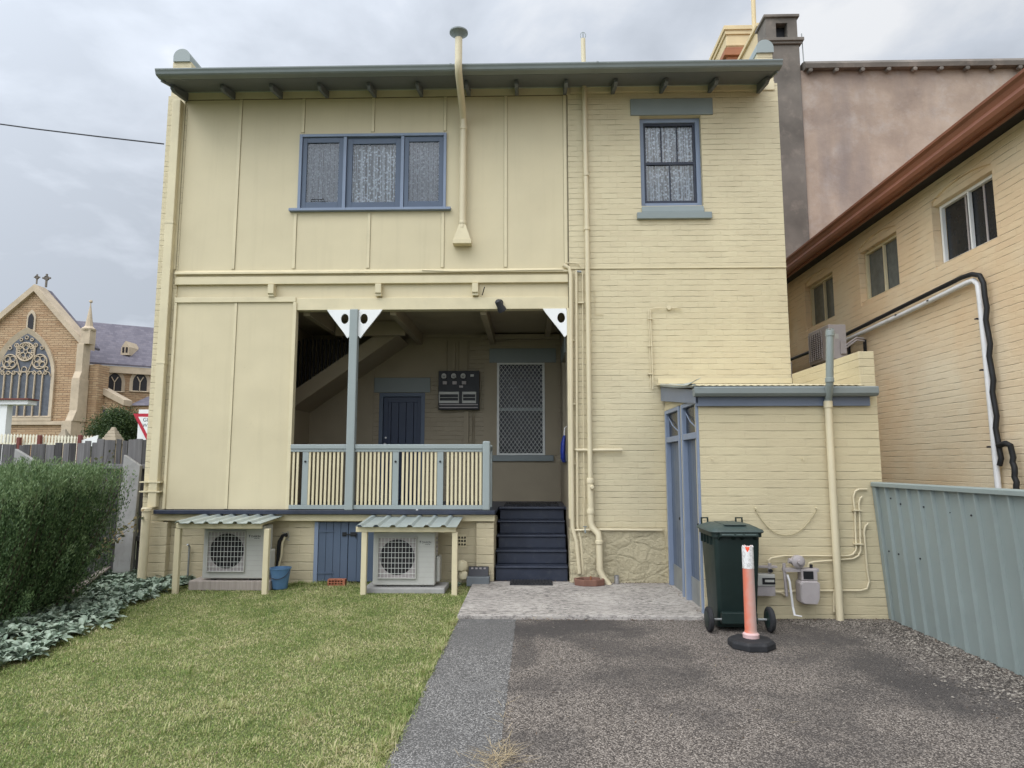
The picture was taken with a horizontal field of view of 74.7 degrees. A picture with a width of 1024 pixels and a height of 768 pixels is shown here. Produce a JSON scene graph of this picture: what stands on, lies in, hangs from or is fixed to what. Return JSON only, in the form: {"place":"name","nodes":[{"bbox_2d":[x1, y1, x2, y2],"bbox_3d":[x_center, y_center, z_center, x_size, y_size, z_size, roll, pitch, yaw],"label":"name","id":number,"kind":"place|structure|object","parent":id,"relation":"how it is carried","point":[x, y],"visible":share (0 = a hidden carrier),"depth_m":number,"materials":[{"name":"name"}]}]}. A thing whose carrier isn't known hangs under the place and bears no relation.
{"place":"outdoors","nodes":[
{"label":"outdoors","id":0,"kind":"place"},
{"bbox_2d":[0,274,153,463],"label":"church","id":1,"kind":"structure","parent":0,"point":[57,359],"depth_m":61.93,"materials":[{"name":"brick"}]},
{"bbox_2d":[0,327,55,416],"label":"window","id":2,"kind":"structure","parent":1,"relation":"in","point":[27,362],"depth_m":61.59,"materials":[{"name":"glass"}]},
{"bbox_2d":[26,310,36,330],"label":"lancet window","id":3,"kind":"structure","parent":1,"relation":"in","point":[31,317],"depth_m":62.15,"materials":[{"name":"stone"}]},
{"bbox_2d":[108,373,124,391],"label":"window","id":4,"kind":"structure","parent":1,"relation":"in","point":[116,380],"depth_m":66.66,"materials":[{"name":"glass"}]},
{"bbox_2d":[129,374,149,391],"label":"window","id":5,"kind":"structure","parent":1,"relation":"in","point":[138,383],"depth_m":67.64,"materials":[{"name":"glass"}]},
{"bbox_2d":[2,579,188,642],"bbox_3d":[-6.593,2.693,7.972,4.400,0.001,5.420,0,-7,1],"label":"garden bed","id":6,"kind":"object","parent":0,"point":[7,638],"visible":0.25,"depth_m":6.80,"materials":[{"name":"soil"}]},
{"bbox_2d":[0,453,136,626],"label":"rosemary hedge","id":7,"kind":"object","parent":6,"relation":"on","point":[48,527],"visible":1,"depth_m":7.47,"materials":[{"name":"green plant"}]},
{"bbox_2d":[58,566,110,603],"bbox_3d":[-5.795,2.767,9.169,0.100,0.185,2.548,3,-7,-20],"label":"garden edging","id":8,"kind":"object","parent":6,"relation":"on","point":[105,570],"visible":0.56,"depth_m":9.43,"materials":[{"name":"grey stone"}]},
{"bbox_2d":[0,568,195,665],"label":"lambs ear","id":9,"kind":"object","parent":6,"relation":"on","point":[111,589],"visible":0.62,"depth_m":7.41},
{"bbox_2d":[88,450,144,558],"bbox_3d":[-6.223,1.982,10.198,2.083,1.966,0.507,-5,-8,36],"label":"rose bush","id":10,"kind":"object","parent":6,"relation":"on","point":[119,531],"visible":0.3,"depth_m":9.93,"materials":[{"name":"green plant"}]},
{"bbox_2d":[187,544,189,575],"bbox_3d":[-4.792,2.644,9.917,0.028,0.565,0.080,0,-7,1],"label":"standpipe","id":11,"kind":"object","parent":6,"relation":"on","point":[188,545],"visible":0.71,"depth_m":9.93,"materials":[{"name":"grey metal"}]},
{"bbox_2d":[0,580,470,767],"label":"lawn","id":12,"kind":"structure","parent":0,"point":[229,717],"depth_m":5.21,"materials":[{"name":"plant"}]},
{"bbox_2d":[14,449,34,477],"bbox_3d":[-7.520,2.010,10.264,0.300,2.027,0.070,0,-7,1],"label":"concrete post","id":13,"kind":"object","parent":12,"relation":"on","point":[18,453],"visible":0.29,"depth_m":10.34,"materials":[{"name":"white concrete"}]},
{"bbox_2d":[113,455,141,573],"bbox_3d":[-5.944,2.069,10.378,0.330,1.937,0.070,0,-7,1],"label":"concrete post","id":14,"kind":"object","parent":12,"relation":"on","point":[123,556],"visible":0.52,"depth_m":10.35,"materials":[{"name":"grey concrete"}]},
{"bbox_2d":[171,514,283,594],"bbox_3d":[-3.940,2.390,9.447,1.301,1.059,0.880,0,-7,1],"label":"shelter","id":15,"kind":"object","parent":12,"relation":"on","point":[229,521],"visible":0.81,"depth_m":9.14,"materials":[{"name":"beige wood"}]},
{"bbox_2d":[188,576,271,590],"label":"timber plinth","id":16,"kind":"structure","parent":12,"relation":"on","point":[208,584],"depth_m":9.31,"materials":[{"name":"grey wood"}]},
{"bbox_2d":[202,524,274,579],"bbox_3d":[-3.876,2.384,9.550,0.915,0.745,0.356,0,-7,1],"label":"air conditioner","id":17,"kind":"object","parent":16,"relation":"on","point":[232,553],"visible":0.9,"depth_m":9.40,"materials":[{"name":"white plastic"}]},
{"bbox_2d":[269,566,291,589],"bbox_3d":[-3.265,2.730,9.450,0.312,0.285,0.300,0,-7,1],"label":"bucket","id":18,"kind":"object","parent":12,"relation":"on","point":[280,575],"visible":0.94,"depth_m":9.35,"materials":[{"name":"blue paint"}]},
{"bbox_2d":[327,578,346,585],"bbox_3d":[-2.526,2.860,9.698,0.250,0.085,0.100,0,-7,1],"label":"hollow brick","id":19,"kind":"object","parent":12,"relation":"on","point":[331,581],"visible":0.99,"depth_m":9.66,"materials":[{"name":"brick"}]},
{"bbox_2d":[367,582,448,593],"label":"concrete plinth","id":20,"kind":"structure","parent":12,"relation":"on","point":[439,587],"depth_m":9.12,"materials":[{"name":"grey concrete"}]},
{"bbox_2d":[373,532,441,586],"bbox_3d":[-1.459,2.431,9.391,0.915,0.745,0.356,0,-7,1],"label":"air conditioner","id":21,"kind":"object","parent":20,"relation":"on","point":[407,558],"visible":0.97,"depth_m":9.25,"materials":[{"name":"white plastic"}]},
{"bbox_2d":[356,515,462,595],"bbox_3d":[-1.416,2.388,9.383,1.381,1.049,0.880,0,-7,1],"label":"shelter","id":22,"kind":"object","parent":12,"relation":"on","point":[434,523],"visible":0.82,"depth_m":9.07,"materials":[{"name":"beige wood"}]},
{"bbox_2d":[458,571,467,580],"bbox_3d":[-0.700,2.778,9.711,0.153,0.150,0.084,0,-7,1],"label":"stone","id":23,"kind":"object","parent":12,"relation":"on","point":[463,575],"visible":0.89,"depth_m":9.68,"materials":[{"name":"beige stone"}]},
{"bbox_2d":[458,560,467,571],"bbox_3d":[-0.725,2.642,9.728,0.168,0.183,0.108,0,-7,1],"label":"stone","id":24,"kind":"object","parent":23,"relation":"on","point":[462,565],"visible":0.84,"depth_m":9.69,"materials":[{"name":"beige stone"}]},
{"bbox_2d":[81,479,568,581],"bbox_3d":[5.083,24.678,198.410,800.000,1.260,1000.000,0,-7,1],"label":"ground","id":25,"kind":"structure","parent":0,"point":[322,581],"depth_m":12.68,"materials":[{"name":"brown soil"}]},
{"bbox_2d":[0,398,38,463],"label":"white porch","id":26,"kind":"object","parent":25,"relation":"on","point":[6,407],"visible":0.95,"depth_m":26.65,"materials":[{"name":"paint"}]},
{"bbox_2d":[0,434,98,477],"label":"picket fence","id":27,"kind":"object","parent":25,"relation":"on","point":[39,439],"visible":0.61,"depth_m":24.36,"materials":[{"name":"white paint"}]},
{"bbox_2d":[54,429,73,463],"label":"gate pillar","id":28,"kind":"structure","parent":25,"relation":"on","point":[63,432],"depth_m":34.37,"materials":[{"name":"stone"}]},
{"bbox_2d":[0,439,146,576],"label":"paling fence","id":29,"kind":"object","parent":25,"relation":"on","point":[135,449],"visible":0.25,"depth_m":10.72,"materials":[{"name":"grey wood"}]},
{"bbox_2d":[76,403,138,454],"bbox_3d":[-15.904,2.376,27.371,3.229,3.158,3.542,3,-7,-23],"label":"tree","id":30,"kind":"object","parent":25,"relation":"on","point":[124,422],"visible":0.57,"depth_m":26.87,"materials":[{"name":"green plant"}]},
{"bbox_2d":[102,427,123,471],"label":"gate pillar","id":31,"kind":"structure","parent":25,"relation":"on","point":[113,433],"depth_m":22.17,"materials":[{"name":"stone"}]},
{"bbox_2d":[134,410,148,439],"bbox_3d":[-8.790,2.163,16.129,0.780,3.105,0.102,0,-7,1],"label":"give way sign","id":32,"kind":"object","parent":25,"relation":"on","point":[141,417],"visible":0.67,"depth_m":16.23,"materials":[{"name":"white metal"}]},
{"bbox_2d":[137,26,791,584],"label":"house","id":33,"kind":"structure","parent":25,"relation":"on","point":[347,254],"depth_m":10.33,"materials":[{"name":"beige paint"}]},
{"bbox_2d":[0,123,163,144],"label":"overhead wire","id":34,"kind":"object","parent":33,"relation":"attached to","point":[82,134],"visible":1,"depth_m":10.85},
{"bbox_2d":[276,532,289,565],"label":"hanging pipes","id":35,"kind":"object","parent":33,"relation":"hanging from","point":[280,546],"visible":0.84,"depth_m":9.88,"materials":[{"name":"black rubber"}]},
{"bbox_2d":[317,522,348,580],"bbox_3d":[-2.651,2.481,9.944,0.437,0.855,0.048,0,-7,1],"label":"cellar door","id":36,"kind":"structure","parent":33,"relation":"in","point":[333,547],"depth_m":9.93,"materials":[{"name":"blue wood"}]},
{"bbox_2d":[342,522,378,580],"bbox_3d":[-2.211,2.479,9.924,0.607,0.855,0.066,0,-7,1],"label":"cellar door","id":37,"kind":"structure","parent":33,"relation":"in","point":[354,543],"depth_m":9.92,"materials":[{"name":"blue wood"}]},
{"bbox_2d":[288,132,450,211],"bbox_3d":[-2.204,-3.306,10.567,2.520,1.265,0.239,0,-7,1],"label":"window","id":38,"kind":"structure","parent":33,"relation":"in","point":[344,173],"depth_m":10.56,"materials":[{"name":"blue paint"}]},
{"bbox_2d":[383,397,420,499],"bbox_3d":[-2.104,1.226,12.797,0.720,1.960,0.150,0,-7,1],"label":"door","id":39,"kind":"structure","parent":33,"relation":"in","point":[402,415],"depth_m":12.85,"materials":[{"name":"wood"}]},
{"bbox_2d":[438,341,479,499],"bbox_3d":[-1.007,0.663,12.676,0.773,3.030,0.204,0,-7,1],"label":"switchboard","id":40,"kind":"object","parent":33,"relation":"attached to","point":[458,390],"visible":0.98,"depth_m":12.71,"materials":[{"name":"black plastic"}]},
{"bbox_2d":[495,299,505,312],"bbox_3d":[-0.170,-1.179,10.102,0.173,0.229,0.183,0,-7,1],"label":"floodlight","id":41,"kind":"object","parent":33,"relation":"attached to","point":[501,307],"visible":1,"depth_m":10.05,"materials":[{"name":"grey metal"}]},
{"bbox_2d":[497,363,544,454],"bbox_3d":[0.170,0.473,12.813,0.910,1.760,0.120,0,-7,1],"label":"window","id":42,"kind":"structure","parent":33,"relation":"in","point":[520,386],"depth_m":12.84,"materials":[{"name":"metal"}]},
{"bbox_2d":[504,502,558,505],"bbox_3d":[0.336,2.051,11.484,0.920,0.031,0.600,0,-7,1],"label":"door mat","id":43,"kind":"object","parent":33,"relation":"on","point":[531,504],"depth_m":11.29,"materials":[{"name":"rubber"}]},
{"bbox_2d":[560,426,566,461],"bbox_3d":[0.810,0.946,10.545,0.104,0.565,0.187,0,-7,1],"label":"hanging bag","id":44,"kind":"object","parent":33,"relation":"hanging from","point":[563,450],"visible":1,"depth_m":10.47,"materials":[{"name":"blue fabric"}]},
{"bbox_2d":[639,118,701,205],"bbox_3d":[2.472,-3.447,10.575,0.950,1.463,0.209,0,-7,1],"label":"window","id":45,"kind":"structure","parent":33,"relation":"in","point":[695,165],"depth_m":10.57,"materials":[{"name":"blue paint"}]},
{"bbox_2d":[709,23,758,59],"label":"facade parapet","id":46,"kind":"structure","parent":33,"relation":"on","point":[734,42],"depth_m":19.31,"materials":[{"name":"beige paint"}]},
{"bbox_2d":[751,0,755,29],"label":"flagpole","id":47,"kind":"object","parent":46,"relation":"on","point":[753,8],"visible":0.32,"depth_m":17.25,"materials":[{"name":"white metal"}]},
{"bbox_2d":[657,328,888,620],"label":"outbuilding","id":48,"kind":"structure","parent":25,"relation":"on","point":[783,456],"depth_m":7.81,"materials":[{"name":"beige paint"}]},
{"bbox_2d":[671,442,681,591],"bbox_3d":[2.263,1.797,9.188,0.100,1.995,0.766,0,-7,1],"label":"door","id":49,"kind":"structure","parent":48,"relation":"in","point":[677,565],"depth_m":9.31,"materials":[{"name":"blue wood"}]},
{"bbox_2d":[688,440,700,607],"bbox_3d":[2.237,1.679,8.191,0.100,1.995,0.674,0,-7,1],"label":"door","id":50,"kind":"structure","parent":48,"relation":"in","point":[695,578],"depth_m":8.30,"materials":[{"name":"blue wood"}]},
{"bbox_2d":[758,563,776,595],"bbox_3d":[2.843,2.202,7.577,0.305,0.354,0.154,0,-7,1],"label":"gas meter","id":51,"kind":"object","parent":48,"relation":"attached to","point":[766,584],"visible":0.69,"depth_m":7.51,"materials":[{"name":"grey metal"}]},
{"bbox_2d":[762,578,774,583],"bbox_3d":[2.872,2.205,7.507,0.141,0.069,0.007,0,-7,1],"label":"dial window","id":52,"kind":"structure","parent":51,"relation":"in","point":[763,579],"depth_m":7.51,"materials":[{"name":"glass"}]},
{"bbox_2d":[755,509,816,535],"bbox_3d":[3.155,1.589,7.710,0.704,0.303,0.028,0,-7,1],"label":"cord","id":53,"kind":"object","parent":48,"relation":"hanging from","point":[781,534],"visible":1,"depth_m":7.71,"materials":[{"name":"plastic"}]},
{"bbox_2d":[782,555,819,616],"bbox_3d":[3.244,2.251,7.524,0.392,0.655,0.196,0,-7,1],"label":"gas meter","id":54,"kind":"object","parent":48,"relation":"attached to","point":[807,584],"visible":1,"depth_m":7.49,"materials":[{"name":"white metal"}]},
{"bbox_2d":[786,68,1023,488],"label":"neighbour building","id":55,"kind":"structure","parent":25,"relation":"on","point":[947,205],"depth_m":9.15,"materials":[{"name":"beige paint"}]},
{"bbox_2d":[806,267,834,330],"bbox_3d":[6.079,-1.650,12.959,0.270,1.049,1.248,0,-7,1],"label":"window","id":56,"kind":"structure","parent":55,"relation":"in","point":[822,297],"depth_m":13.11,"materials":[{"name":"beige glass"}]},
{"bbox_2d":[808,324,866,366],"bbox_3d":[5.541,-0.631,11.360,0.688,0.630,0.914,0,-7,1],"label":"air conditioner","id":57,"kind":"object","parent":55,"relation":"attached to","point":[817,345],"visible":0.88,"depth_m":11.20,"materials":[{"name":"white metal"}]},
{"bbox_2d":[860,226,899,304],"bbox_3d":[6.023,-1.909,10.775,0.270,1.049,1.188,0,-7,1],"label":"window","id":58,"kind":"structure","parent":55,"relation":"in","point":[881,249],"depth_m":10.86,"materials":[{"name":"beige glass"}]},
{"bbox_2d":[790,272,1019,488],"bbox_3d":[5.779,0.972,10.916,0.101,4.122,6.666,0,-7,1],"label":"refrigerant line","id":59,"kind":"object","parent":55,"relation":"attached to","point":[996,418],"visible":0.88,"depth_m":8.03,"materials":[{"name":"black rubber"}]},
{"bbox_2d":[846,278,1001,487],"bbox_3d":[5.809,0.941,10.264,0.110,4.049,4.664,0,-7,1],"label":"drain pipe","id":60,"kind":"object","parent":55,"relation":"attached to","point":[985,369],"visible":0.57,"depth_m":8.18,"materials":[{"name":"white plastic"}]},
{"bbox_2d":[933,164,997,269],"bbox_3d":[5.970,-2.158,8.681,0.270,1.049,1.228,0,-7,1],"label":"window","id":61,"kind":"structure","parent":55,"relation":"in","point":[970,219],"depth_m":8.70,"materials":[{"name":"glass"}]},
{"bbox_2d":[385,619,515,767],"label":"path","id":62,"kind":"structure","parent":0,"point":[459,708],"depth_m":4.89,"materials":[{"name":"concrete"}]},
{"bbox_2d":[0,0,1023,367],"label":"sky","id":63,"kind":"structure","parent":0,"point":[83,212],"materials":[{"name":"grey"}]},
{"bbox_2d":[457,581,703,620],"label":"paving slab","id":64,"kind":"structure","parent":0,"point":[560,600],"depth_m":8.28,"materials":[{"name":"concrete"}]},
{"bbox_2d":[466,566,489,585],"bbox_3d":[-0.483,2.766,9.652,0.330,0.260,0.190,0,-7,1],"label":"boot box","id":65,"kind":"object","parent":64,"relation":"on","point":[478,575],"visible":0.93,"depth_m":9.60,"materials":[{"name":"grey plastic"}]},
{"bbox_2d":[510,579,552,584],"bbox_3d":[0.276,2.833,9.589,0.610,0.031,0.320,0,-7,1],"label":"door mat","id":66,"kind":"object","parent":64,"relation":"on","point":[530,582],"depth_m":9.57,"materials":[{"name":"rubber"}]},
{"bbox_2d":[574,576,604,586],"bbox_3d":[1.093,2.777,9.494,0.424,0.119,0.297,0,-7,1],"label":"drain surround","id":67,"kind":"object","parent":64,"relation":"on","point":[590,581],"visible":1,"depth_m":9.39,"materials":[{"name":"brick"}]},
{"bbox_2d":[614,575,618,583],"bbox_3d":[1.491,2.786,9.564,0.076,0.116,0.076,0,-7,1],"label":"tin can","id":68,"kind":"object","parent":64,"relation":"on","point":[616,579],"visible":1,"depth_m":9.53,"materials":[{"name":"metal"}]},
{"bbox_2d":[499,619,1023,767],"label":"driveway","id":69,"kind":"structure","parent":0,"point":[726,749],"depth_m":4.95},
{"bbox_2d":[2,580,1012,752],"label":"leaf litter","id":70,"kind":"object","parent":69,"relation":"on","point":[611,652],"visible":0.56,"depth_m":7.50,"materials":[{"name":"brown plant"}]},
{"bbox_2d":[454,616,800,767],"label":"straw","id":71,"kind":"object","parent":69,"relation":"on","point":[495,758],"visible":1,"depth_m":3.99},
{"bbox_2d":[696,517,775,631],"bbox_3d":[2.389,2.053,7.317,0.697,1.138,0.727,0,-7,1],"label":"wheelie bin","id":72,"kind":"object","parent":69,"relation":"on","point":[723,542],"visible":0.97,"depth_m":7.08,"materials":[{"name":"plastic"}]},
{"bbox_2d":[727,544,775,651],"bbox_3d":[2.301,2.049,6.508,0.410,0.954,0.410,0,-7,1],"label":"bollard","id":73,"kind":"object","parent":69,"relation":"on","point":[750,638],"visible":1,"depth_m":6.45,"materials":[{"name":"plastic"}]},
{"bbox_2d":[870,482,1023,675],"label":"metal fence","id":74,"kind":"object","parent":69,"relation":"on","point":[952,559],"visible":0.97,"depth_m":6.30,"materials":[{"name":"green metal"}]},
{"bbox_2d":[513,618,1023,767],"bbox_3d":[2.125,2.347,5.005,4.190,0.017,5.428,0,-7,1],"label":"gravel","id":75,"kind":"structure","parent":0,"point":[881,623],"depth_m":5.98,"materials":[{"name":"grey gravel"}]},
{"bbox_2d":[755,14,1023,257],"bbox_3d":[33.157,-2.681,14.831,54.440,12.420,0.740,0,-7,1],"label":"rendered building","id":76,"kind":"structure","parent":0,"point":[852,133],"depth_m":15.68,"materials":[{"name":"paint"}]}
]}

